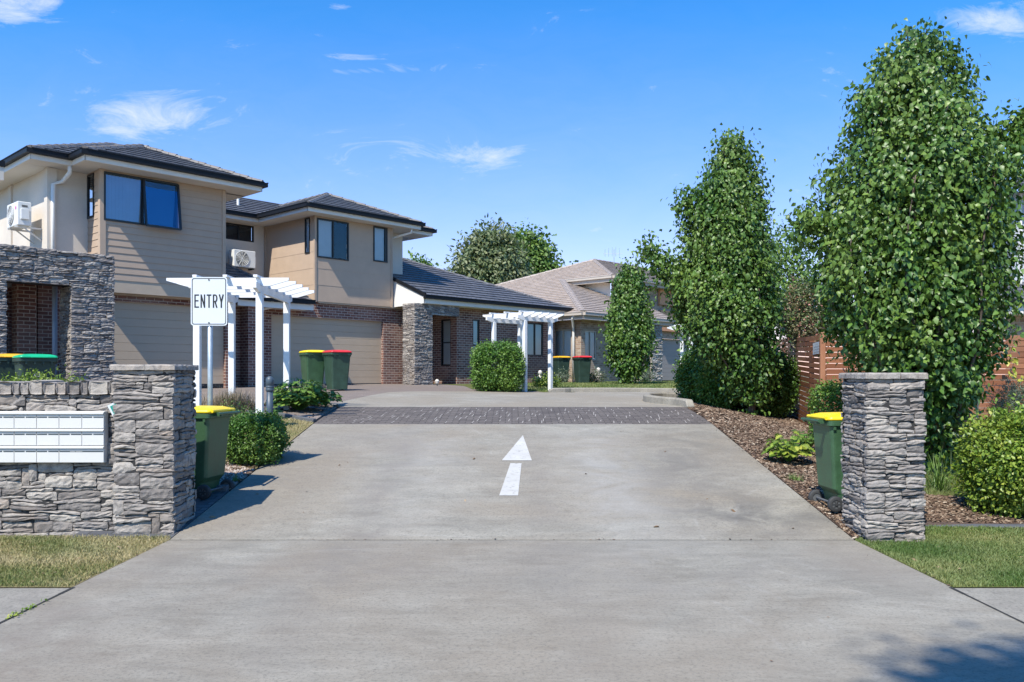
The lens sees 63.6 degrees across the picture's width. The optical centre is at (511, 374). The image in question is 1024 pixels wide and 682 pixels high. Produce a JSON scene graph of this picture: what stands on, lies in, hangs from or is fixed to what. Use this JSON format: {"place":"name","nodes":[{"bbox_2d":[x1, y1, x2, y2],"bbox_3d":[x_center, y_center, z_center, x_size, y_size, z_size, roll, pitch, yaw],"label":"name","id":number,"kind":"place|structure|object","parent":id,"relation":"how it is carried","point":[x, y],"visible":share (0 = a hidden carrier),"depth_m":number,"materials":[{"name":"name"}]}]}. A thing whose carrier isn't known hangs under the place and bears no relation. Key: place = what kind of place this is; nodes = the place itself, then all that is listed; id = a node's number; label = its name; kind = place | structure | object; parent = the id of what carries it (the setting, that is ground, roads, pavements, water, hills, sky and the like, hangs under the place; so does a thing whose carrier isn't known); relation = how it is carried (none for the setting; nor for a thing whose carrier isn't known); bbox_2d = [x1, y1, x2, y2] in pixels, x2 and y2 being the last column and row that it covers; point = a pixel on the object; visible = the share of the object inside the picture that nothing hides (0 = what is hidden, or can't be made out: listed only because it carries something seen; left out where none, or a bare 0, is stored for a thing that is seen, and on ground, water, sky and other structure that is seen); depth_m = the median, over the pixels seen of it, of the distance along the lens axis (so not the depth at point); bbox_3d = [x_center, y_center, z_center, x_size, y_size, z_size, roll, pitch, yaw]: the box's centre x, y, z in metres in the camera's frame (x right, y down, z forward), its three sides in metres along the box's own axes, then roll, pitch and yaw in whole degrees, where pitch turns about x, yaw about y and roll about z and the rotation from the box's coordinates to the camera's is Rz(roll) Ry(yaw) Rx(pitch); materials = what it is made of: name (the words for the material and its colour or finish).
{"place":"outdoors","nodes":[
{"label":"outdoors","id":0,"kind":"place"},
{"bbox_2d":[0,533,170,586],"bbox_3d":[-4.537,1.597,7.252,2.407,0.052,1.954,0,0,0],"label":"grass","id":1,"kind":"structure","parent":0,"point":[95,545],"depth_m":7.33,"materials":[{"name":"green plant"}]},
{"bbox_2d":[253,406,336,421],"bbox_3d":[-5.025,0.760,15.400,3.150,0.292,2.100,0,0,0],"label":"garden bed","id":2,"kind":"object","parent":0,"point":[321,413],"depth_m":15.44,"materials":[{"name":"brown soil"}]},
{"bbox_2d":[166,274,314,413],"bbox_3d":[-4.770,-0.351,14.739,2.123,2.602,2.561,0,0,0],"label":"pergola","id":3,"kind":"object","parent":2,"relation":"on","point":[259,288],"visible":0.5,"depth_m":14.23,"materials":[{"name":"white wood"}]},
{"bbox_2d":[264,378,332,409],"bbox_3d":[-4.036,0.359,15.591,1.191,0.639,1.200,0,0,41],"label":"lobed plant","id":4,"kind":"object","parent":2,"relation":"on","point":[305,395],"visible":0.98,"depth_m":15.35,"materials":[{"name":"green plant"}]},
{"bbox_2d":[202,384,537,405],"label":"garage driveway","id":5,"kind":"structure","parent":0,"point":[352,391],"depth_m":23.37,"materials":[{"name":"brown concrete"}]},
{"bbox_2d":[299,350,323,386],"bbox_3d":[-5.363,-0.136,22.205,0.584,1.065,0.862,0,0,-30],"label":"wheelie bin","id":6,"kind":"object","parent":5,"relation":"on","point":[312,364],"visible":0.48,"depth_m":21.94,"materials":[{"name":"plastic"}]},
{"bbox_2d":[322,350,351,389],"bbox_3d":[-4.623,-0.125,21.755,0.584,1.065,0.862,0,0,-33],"label":"wheelie bin","id":7,"kind":"object","parent":5,"relation":"on","point":[336,364],"visible":0.91,"depth_m":21.51,"materials":[{"name":"plastic"}]},
{"bbox_2d":[0,376,1023,587],"bbox_3d":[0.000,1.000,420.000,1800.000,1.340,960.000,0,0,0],"label":"ground","id":8,"kind":"structure","parent":0,"point":[538,391],"depth_m":8.38,"materials":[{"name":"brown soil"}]},
{"bbox_2d":[0,588,68,621],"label":"footpath","id":9,"kind":"structure","parent":8,"relation":"on","point":[15,599],"depth_m":6.02,"materials":[{"name":"concrete"}]},
{"bbox_2d":[0,380,115,535],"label":"stone wall","id":10,"kind":"structure","parent":8,"relation":"on","point":[46,499],"depth_m":8.38,"materials":[{"name":"grey stone"}]},
{"bbox_2d":[0,411,107,462],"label":"letterbox bank","id":11,"kind":"structure","parent":10,"relation":"attached to","point":[53,436],"depth_m":8.31,"materials":[{"name":"white metal"}]},
{"bbox_2d":[0,415,13,427],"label":"mail door","id":12,"kind":"structure","parent":11,"relation":"in","point":[6,421],"depth_m":8.31,"materials":[{"name":"white metal"}]},
{"bbox_2d":[0,432,13,444],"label":"mail door","id":13,"kind":"structure","parent":11,"relation":"in","point":[6,438],"depth_m":8.31,"materials":[{"name":"white metal"}]},
{"bbox_2d":[0,449,13,461],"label":"mail door","id":14,"kind":"structure","parent":11,"relation":"in","point":[6,455],"depth_m":8.31,"materials":[{"name":"grey metal"}]},
{"bbox_2d":[14,415,36,427],"bbox_3d":[-4.898,0.468,8.317,0.221,0.136,0.022,0,0,0],"label":"mail door","id":15,"kind":"structure","parent":11,"relation":"in","point":[20,421],"depth_m":8.31,"materials":[{"name":"white metal"}]},
{"bbox_2d":[14,432,36,444],"bbox_3d":[-4.898,0.640,8.317,0.221,0.136,0.022,0,0,0],"label":"mail door","id":16,"kind":"structure","parent":11,"relation":"in","point":[20,438],"depth_m":8.31,"materials":[{"name":"white metal"}]},
{"bbox_2d":[14,449,36,461],"bbox_3d":[-4.898,0.813,8.317,0.221,0.136,0.022,0,0,0],"label":"mail door","id":17,"kind":"structure","parent":11,"relation":"in","point":[20,455],"depth_m":8.31,"materials":[{"name":"grey metal"}]},
{"bbox_2d":[37,415,58,427],"bbox_3d":[-4.672,0.468,8.317,0.221,0.136,0.022,0,0,0],"label":"mail door","id":18,"kind":"structure","parent":11,"relation":"in","point":[43,421],"depth_m":8.31,"materials":[{"name":"white metal"}]},
{"bbox_2d":[37,432,58,444],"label":"mail door","id":19,"kind":"structure","parent":11,"relation":"in","point":[43,438],"depth_m":8.31,"materials":[{"name":"white metal"}]},
{"bbox_2d":[37,449,58,461],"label":"mail door","id":20,"kind":"structure","parent":11,"relation":"in","point":[43,455],"depth_m":8.31,"materials":[{"name":"grey metal"}]},
{"bbox_2d":[59,415,81,427],"bbox_3d":[-4.444,0.468,8.317,0.224,0.136,0.022,0,0,0],"label":"mail door","id":21,"kind":"structure","parent":11,"relation":"in","point":[65,421],"depth_m":8.31,"materials":[{"name":"white metal"}]},
{"bbox_2d":[59,432,81,444],"bbox_3d":[-4.444,0.640,8.317,0.224,0.136,0.022,0,0,0],"label":"mail door","id":22,"kind":"structure","parent":11,"relation":"in","point":[65,438],"depth_m":8.31,"materials":[{"name":"white metal"}]},
{"bbox_2d":[82,415,103,427],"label":"mail door","id":23,"kind":"structure","parent":11,"relation":"in","point":[88,421],"depth_m":8.31,"materials":[{"name":"white metal"}]},
{"bbox_2d":[82,432,103,444],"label":"mail door","id":24,"kind":"structure","parent":11,"relation":"in","point":[88,438],"depth_m":8.31,"materials":[{"name":"white metal"}]},
{"bbox_2d":[0,142,268,387],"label":"townhouse","id":25,"kind":"structure","parent":8,"relation":"on","point":[75,279],"depth_m":21.39,"materials":[{"name":"beige brick"}]},
{"bbox_2d":[7,201,41,243],"bbox_3d":[-12.472,-3.885,21.180,0.892,0.962,0.670,0,0,43],"label":"air conditioner","id":26,"kind":"object","parent":25,"relation":"attached to","point":[18,216],"visible":1,"depth_m":20.87,"materials":[{"name":"white metal"}]},
{"bbox_2d":[87,173,93,218],"bbox_3d":[-10.892,-4.624,21.368,0.430,1.132,0.060,0,0,43],"label":"window","id":27,"kind":"structure","parent":25,"relation":"in","point":[90,175],"depth_m":21.46,"materials":[{"name":"clear glass"}]},
{"bbox_2d":[36,296,222,384],"bbox_3d":[-10.039,-0.831,22.004,0.061,2.213,5.005,0,0,43],"label":"garage door","id":28,"kind":"structure","parent":25,"relation":"in","point":[145,333],"depth_m":22.46,"materials":[{"name":"metal"}]},
{"bbox_2d":[104,171,181,230],"bbox_3d":[-9.686,-4.536,21.662,0.370,1.289,1.946,0,0,43],"label":"window","id":29,"kind":"structure","parent":25,"relation":"in","point":[130,199],"depth_m":21.66,"materials":[{"name":"blue glass"}]},
{"bbox_2d":[73,491,228,541],"bbox_3d":[-3.875,1.525,9.000,1.010,0.289,1.800,0,0,0],"label":"paved pad","id":30,"kind":"object","parent":8,"relation":"on","point":[202,506],"visible":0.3,"depth_m":8.66,"materials":[{"name":"grey concrete"}]},
{"bbox_2d":[110,364,198,533],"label":"stone pillar","id":31,"kind":"structure","parent":30,"relation":"on","point":[154,447],"depth_m":8.29,"materials":[{"name":"grey stone"}]},
{"bbox_2d":[193,405,239,499],"bbox_3d":[-3.734,0.898,9.779,0.862,1.065,0.584,0,0,10],"label":"wheelie bin","id":32,"kind":"object","parent":30,"relation":"on","point":[212,428],"visible":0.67,"depth_m":9.57,"materials":[{"name":"plastic"}]},
{"bbox_2d":[226,409,293,465],"bbox_3d":[-3.538,0.875,11.348,0.992,0.832,0.956,0,0,0],"label":"box shrub","id":33,"kind":"object","parent":8,"relation":"on","point":[270,444],"visible":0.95,"depth_m":11.09,"materials":[{"name":"green plant"}]},
{"bbox_2d":[215,410,315,490],"bbox_3d":[-4.237,1.030,12.807,2.702,0.827,6.046,0,0,-22],"label":"bed edging","id":34,"kind":"object","parent":8,"relation":"on","point":[226,487],"visible":0.17,"depth_m":14.32,"materials":[{"name":"grey concrete"}]},
{"bbox_2d":[226,413,312,469],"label":"dry verge","id":35,"kind":"structure","parent":8,"relation":"on","point":[295,435],"depth_m":13.54,"materials":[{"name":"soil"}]},
{"bbox_2d":[203,387,265,412],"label":"dead grass clump","id":36,"kind":"object","parent":35,"relation":"on","point":[240,400],"visible":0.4,"depth_m":14.76,"materials":[{"name":"brown plant"}]},
{"bbox_2d":[266,376,273,416],"bbox_3d":[-3.932,0.470,13.400,0.128,0.900,0.126,0,0,0],"label":"bollard light","id":37,"kind":"object","parent":35,"relation":"on","point":[269,391],"visible":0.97,"depth_m":13.35,"materials":[{"name":"grey metal"}]},
{"bbox_2d":[90,176,573,386],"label":"townhouse","id":38,"kind":"structure","parent":8,"relation":"on","point":[386,307],"depth_m":28.64,"materials":[{"name":"beige brick"}]},
{"bbox_2d":[226,222,253,241],"bbox_3d":[-9.482,-4.922,28.564,0.170,0.569,1.101,0,0,43],"label":"window","id":39,"kind":"structure","parent":38,"relation":"in","point":[240,232],"depth_m":28.59,"materials":[{"name":"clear glass"}]},
{"bbox_2d":[230,249,255,270],"bbox_3d":[-9.143,-3.908,28.103,0.340,0.630,0.852,0,0,43],"label":"air conditioner","id":40,"kind":"object","parent":38,"relation":"attached to","point":[244,259],"visible":0.98,"depth_m":27.94,"materials":[{"name":"metal"}]},
{"bbox_2d":[304,217,309,253],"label":"window","id":41,"kind":"structure","parent":38,"relation":"in","point":[307,220],"depth_m":27.43,"materials":[{"name":"clear glass"}]},
{"bbox_2d":[271,315,380,384],"bbox_3d":[-6.180,-0.791,27.766,0.060,2.213,4.443,0,0,43],"label":"garage door","id":42,"kind":"structure","parent":38,"relation":"in","point":[363,338],"depth_m":27.85,"materials":[{"name":"metal"}]},
{"bbox_2d":[317,218,348,260],"bbox_3d":[-6.026,-4.520,27.628,0.170,1.300,1.260,0,0,43],"label":"window","id":43,"kind":"structure","parent":38,"relation":"in","point":[331,234],"depth_m":27.58,"materials":[{"name":"blue glass"}]},
{"bbox_2d":[373,226,387,262],"bbox_3d":[-4.652,-4.588,29.057,0.103,1.234,0.621,0,0,43],"label":"window","id":44,"kind":"structure","parent":38,"relation":"in","point":[380,234],"depth_m":29.11,"materials":[{"name":"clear glass"}]},
{"bbox_2d":[441,319,450,365],"bbox_3d":[-2.392,-1.199,30.696,0.543,1.733,0.170,0,0,43],"label":"window","id":45,"kind":"structure","parent":38,"relation":"in","point":[445,323],"depth_m":30.74,"materials":[{"name":"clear glass"}]},
{"bbox_2d":[473,319,478,349],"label":"window","id":46,"kind":"structure","parent":38,"relation":"in","point":[475,322],"depth_m":31.05,"materials":[{"name":"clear glass"}]},
{"bbox_2d":[527,323,542,355],"bbox_3d":[0.871,-1.432,33.460,0.170,1.334,0.980,0,0,43],"label":"window","id":47,"kind":"structure","parent":38,"relation":"in","point":[534,330],"depth_m":33.42,"materials":[{"name":"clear glass"}]},
{"bbox_2d":[407,249,441,267],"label":"leafy tree","id":48,"kind":"object","parent":8,"relation":"on","point":[423,261],"visible":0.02,"depth_m":77.80,"materials":[{"name":"green plant"}]},
{"bbox_2d":[443,212,535,284],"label":"gum tree","id":49,"kind":"object","parent":8,"relation":"on","point":[488,255],"visible":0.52,"depth_m":60.66,"materials":[{"name":"green plant"}]},
{"bbox_2d":[0,540,1023,681],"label":"driveway apron","id":50,"kind":"object","parent":8,"relation":"on","point":[535,611],"visible":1,"depth_m":5.51,"materials":[{"name":"concrete"}]},
{"bbox_2d":[0,587,1023,622],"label":"joint gap","id":51,"kind":"object","parent":50,"relation":"on","point":[949,587],"visible":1,"depth_m":5.86,"materials":[{"name":"grey concrete"}]},
{"bbox_2d":[170,424,853,539],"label":"driveway ramp","id":52,"kind":"structure","parent":8,"relation":"on","point":[636,482],"depth_m":9.90,"materials":[{"name":"concrete"}]},
{"bbox_2d":[500,463,521,494],"bbox_3d":[-0.009,1.308,10.464,0.221,0.207,1.604,0,0,2],"label":"painted arrow","id":53,"kind":"object","parent":52,"relation":"on","point":[510,486],"visible":1,"depth_m":10.35,"materials":[{"name":"paint"}]},
{"bbox_2d":[502,436,531,459],"bbox_3d":[0.066,1.070,12.290,0.416,0.224,1.722,0,0,0],"label":"painted arrow","id":54,"kind":"object","parent":52,"relation":"on","point":[519,450],"visible":1,"depth_m":11.91,"materials":[{"name":"paint"}]},
{"bbox_2d":[314,407,710,423],"bbox_3d":[0.010,0.789,15.303,6.900,0.300,2.395,0,0,0],"label":"speed strip","id":55,"kind":"object","parent":8,"relation":"on","point":[350,415],"visible":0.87,"depth_m":15.10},
{"bbox_2d":[334,407,692,422],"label":"strip flecks","id":56,"kind":"object","parent":55,"relation":"on","point":[508,415],"visible":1,"depth_m":14.94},
{"bbox_2d":[505,217,578,277],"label":"leafy tree","id":57,"kind":"object","parent":8,"relation":"on","point":[540,254],"visible":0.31,"depth_m":68.83,"materials":[{"name":"green plant"}]},
{"bbox_2d":[495,259,693,381],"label":"brick house","id":58,"kind":"structure","parent":8,"relation":"on","point":[582,291],"depth_m":38.80,"materials":[{"name":"brick"}]},
{"bbox_2d":[555,329,571,358],"bbox_3d":[2.171,-1.276,34.709,0.937,1.263,0.070,0,0,43],"label":"window","id":59,"kind":"structure","parent":58,"relation":"in","point":[563,338],"depth_m":34.70,"materials":[{"name":"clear glass"}]},
{"bbox_2d":[585,331,595,359],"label":"window","id":60,"kind":"structure","parent":58,"relation":"in","point":[590,336],"depth_m":34.53,"materials":[{"name":"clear glass"}]},
{"bbox_2d":[661,339,693,379],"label":"garage door","id":61,"kind":"structure","parent":58,"relation":"in","point":[670,353],"depth_m":44.66,"materials":[{"name":"metal"}]},
{"bbox_2d":[548,388,804,392],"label":"kerb","id":62,"kind":"structure","parent":8,"relation":"on","point":[669,390],"depth_m":23.97,"materials":[{"name":"concrete"}]},
{"bbox_2d":[643,392,837,413],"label":"kerb","id":63,"kind":"structure","parent":8,"relation":"on","point":[666,398],"depth_m":17.45,"materials":[{"name":"concrete"}]},
{"bbox_2d":[771,332,826,425],"bbox_3d":[6.585,0.107,19.258,0.211,2.226,9.671,0,0,12],"label":"timber fence","id":64,"kind":"object","parent":8,"relation":"on","point":[810,359],"visible":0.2,"depth_m":16.87,"materials":[{"name":"brown wood"}]},
{"bbox_2d":[688,408,1023,538],"bbox_3d":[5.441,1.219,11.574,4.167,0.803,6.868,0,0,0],"label":"mulch","id":65,"kind":"object","parent":8,"relation":"on","point":[757,440],"visible":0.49,"depth_m":10.55,"materials":[{"name":"brown wood"}]},
{"bbox_2d":[671,345,719,403],"bbox_3d":[4.366,0.053,18.879,1.524,1.661,1.464,0,0,-28],"label":"broadleaf shrub","id":66,"kind":"object","parent":65,"relation":"on","point":[684,382],"visible":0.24,"depth_m":18.71,"materials":[{"name":"green plant"}]},
{"bbox_2d":[632,122,794,418],"bbox_3d":[4.250,-2.072,16.947,2.825,6.305,2.614,0,0,-37],"label":"pear tree","id":67,"kind":"object","parent":65,"relation":"on","point":[728,314],"visible":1,"depth_m":16.57,"materials":[{"name":"green plant"}]},
{"bbox_2d":[690,358,739,410],"bbox_3d":[4.554,0.165,18.024,1.354,1.621,1.354,0,0,0],"label":"broadleaf shrub","id":68,"kind":"object","parent":65,"relation":"on","point":[707,392],"visible":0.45,"depth_m":17.74,"materials":[{"name":"green plant"}]},
{"bbox_2d":[687,402,810,429],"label":"mulch","id":69,"kind":"object","parent":65,"relation":"on","point":[720,416],"visible":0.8,"depth_m":15.48,"materials":[{"name":"beige gravel"}]},
{"bbox_2d":[744,343,802,416],"bbox_3d":[5.735,0.195,18.188,1.335,1.950,1.303,0,0,0],"label":"dark shrub","id":70,"kind":"object","parent":65,"relation":"on","point":[785,396],"visible":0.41,"depth_m":17.90,"materials":[{"name":"green plant"}]},
{"bbox_2d":[761,431,815,460],"bbox_3d":[3.819,0.985,11.416,0.706,0.441,0.689,0,0,42],"label":"lobed plant","id":71,"kind":"object","parent":65,"relation":"on","point":[789,451],"visible":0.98,"depth_m":11.29,"materials":[{"name":"green plant"}]},
{"bbox_2d":[790,428,814,449],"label":"lobed plant","id":72,"kind":"object","parent":65,"relation":"on","point":[811,443],"visible":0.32,"depth_m":12.22,"materials":[{"name":"green plant"}]},
{"bbox_2d":[801,412,843,511],"bbox_3d":[3.734,0.951,9.200,0.862,1.065,0.584,0,0,-2],"label":"wheelie bin","id":73,"kind":"object","parent":65,"relation":"on","point":[828,434],"visible":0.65,"depth_m":9.03,"materials":[{"name":"plastic"}]},
{"bbox_2d":[923,447,957,490],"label":"grass tussock","id":74,"kind":"object","parent":65,"relation":"on","point":[938,481],"depth_m":10.18,"materials":[{"name":"green plant"}]},
{"bbox_2d":[941,393,1023,518],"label":"lime shrub","id":75,"kind":"object","parent":65,"relation":"on","point":[992,472],"visible":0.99,"depth_m":8.97,"materials":[{"name":"green plant"}]},
{"bbox_2d":[839,373,927,541],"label":"stone pillar","id":76,"kind":"structure","parent":8,"relation":"on","point":[883,428],"depth_m":8.01,"materials":[{"name":"grey stone"}]},
{"bbox_2d":[826,335,1023,437],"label":"timber fence","id":77,"kind":"object","parent":8,"relation":"on","point":[839,368],"visible":0.09,"depth_m":14.31,"materials":[{"name":"brown wood"}]},
{"bbox_2d":[1003,342,1023,381],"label":"fence vine","id":78,"kind":"object","parent":77,"relation":"attached to","point":[1015,360],"visible":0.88,"depth_m":14.00,"materials":[{"name":"yellow plant"}]},
{"bbox_2d":[925,524,1023,527],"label":"garden edging","id":79,"kind":"object","parent":8,"relation":"on","point":[999,525],"depth_m":8.58,"materials":[{"name":"grey concrete"}]},
{"bbox_2d":[955,588,1023,621],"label":"footpath","id":80,"kind":"structure","parent":8,"relation":"on","point":[1009,601],"depth_m":6.02,"materials":[{"name":"concrete"}]},
{"bbox_2d":[958,177,1023,402],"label":"neighbour house","id":81,"kind":"structure","parent":8,"relation":"on","point":[1019,322],"depth_m":21.44,"materials":[{"name":"tile"}]},
{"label":"gravel bed","id":82,"kind":"structure","parent":8,"relation":"on","visible":0},
{"bbox_2d":[191,277,226,405],"bbox_3d":[-3.744,0.155,10.232,0.450,2.729,0.077,0,0,0],"label":"entry sign","id":83,"kind":"object","parent":82,"relation":"on","point":[209,302],"visible":0.96,"depth_m":10.20,"materials":[{"name":"white metal"}]},
{"bbox_2d":[219,462,252,484],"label":"gravel","id":84,"kind":"structure","parent":82,"relation":"on","point":[241,472],"depth_m":10.71,"materials":[{"name":"beige gravel"}]},
{"bbox_2d":[0,0,1023,374],"label":"sky","id":85,"kind":"structure","parent":0,"point":[575,118],"materials":[{"name":"blue"}]},
{"bbox_2d":[519,381,676,390],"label":"grass","id":86,"kind":"structure","parent":0,"point":[646,384],"depth_m":27.72,"materials":[{"name":"green plant"}]},
{"bbox_2d":[445,380,841,391],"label":"lawn","id":87,"kind":"structure","parent":0,"point":[469,386],"depth_m":28.17,"materials":[{"name":"plant"}]},
{"bbox_2d":[467,338,527,391],"bbox_3d":[-0.403,-0.212,23.896,1.798,1.768,1.759,0,0,0],"label":"clipped hedge","id":88,"kind":"object","parent":87,"relation":"on","point":[485,374],"visible":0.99,"depth_m":23.34,"materials":[{"name":"green plant"}]},
{"bbox_2d":[483,310,563,391],"bbox_3d":[0.306,-0.566,24.847,2.090,2.592,1.790,0,0,43],"label":"pergola","id":89,"kind":"object","parent":87,"relation":"on","point":[520,318],"visible":0.69,"depth_m":24.77,"materials":[{"name":"white wood"}]},
{"bbox_2d":[530,372,562,386],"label":"garden plant","id":90,"kind":"object","parent":87,"relation":"on","point":[539,381],"visible":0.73,"depth_m":26.88,"materials":[{"name":"green plant"}]},
{"bbox_2d":[553,356,570,380],"bbox_3d":[1.948,-0.223,33.006,0.584,1.065,0.862,0,0,-20],"label":"wheelie bin","id":91,"kind":"object","parent":87,"relation":"on","point":[560,362],"visible":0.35,"depth_m":32.73,"materials":[{"name":"plastic"}]},
{"bbox_2d":[572,356,591,382],"bbox_3d":[2.678,-0.202,31.606,0.584,1.065,0.862,0,0,-15],"label":"wheelie bin","id":92,"kind":"object","parent":87,"relation":"on","point":[582,365],"visible":0.93,"depth_m":31.33,"materials":[{"name":"plastic"}]},
{"bbox_2d":[596,249,662,384],"bbox_3d":[4.249,-1.974,30.019,2.456,5.179,2.117,0,0,0],"label":"pear tree","id":93,"kind":"object","parent":87,"relation":"on","point":[629,338],"visible":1,"depth_m":29.61,"materials":[{"name":"green plant"}]},
{"bbox_2d":[763,213,831,355],"bbox_3d":[8.945,-2.121,25.552,3.596,5.882,2.626,0,0,0],"label":"leafy tree","id":94,"kind":"object","parent":87,"relation":"on","point":[792,270],"visible":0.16,"depth_m":25.23,"materials":[{"name":"green plant"}]},
{"bbox_2d":[332,391,990,407],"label":"internal road","id":95,"kind":"structure","parent":0,"point":[496,399],"depth_m":18.66,"materials":[{"name":"concrete"}]},
{"bbox_2d":[806,433,984,496],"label":"side lawn","id":96,"kind":"structure","parent":0,"point":[947,493],"depth_m":10.45,"materials":[{"name":"plant"}]},
{"bbox_2d":[805,376,843,433],"bbox_3d":[5.308,0.601,13.604,0.894,1.168,0.872,0,0,0],"label":"box shrub","id":97,"kind":"object","parent":96,"relation":"on","point":[831,391],"visible":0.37,"depth_m":13.45,"materials":[{"name":"green plant"}]},
{"bbox_2d":[779,16,1023,473],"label":"pear tree","id":98,"kind":"object","parent":96,"relation":"on","point":[907,237],"visible":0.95,"depth_m":10.60,"materials":[{"name":"green plant"}]},
{"bbox_2d":[984,376,1023,440],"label":"grey shrub","id":99,"kind":"object","parent":96,"relation":"on","point":[1002,402],"visible":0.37,"depth_m":12.87,"materials":[{"name":"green plant"}]},
{"bbox_2d":[855,523,1023,586],"bbox_3d":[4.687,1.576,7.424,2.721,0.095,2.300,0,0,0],"label":"grass","id":100,"kind":"structure","parent":0,"point":[997,553],"depth_m":7.39,"materials":[{"name":"green plant"}]},
{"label":"upper bed","id":101,"kind":"structure","parent":0,"visible":0},
{"bbox_2d":[0,354,19,380],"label":"wheelie bin","id":102,"kind":"object","parent":101,"relation":"on","point":[6,364],"visible":0.18,"depth_m":14.43,"materials":[{"name":"plastic"}]},
{"bbox_2d":[2,367,59,380],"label":"plants","id":103,"kind":"object","parent":101,"relation":"on","point":[35,377],"depth_m":9.03,"materials":[{"name":"green plant"}]},
{"bbox_2d":[12,354,57,380],"bbox_3d":[-8.154,0.176,14.105,0.584,1.065,0.862,0,0,-40],"label":"wheelie bin","id":104,"kind":"object","parent":101,"relation":"on","point":[41,363],"visible":0.44,"depth_m":13.84,"materials":[{"name":"plastic"}]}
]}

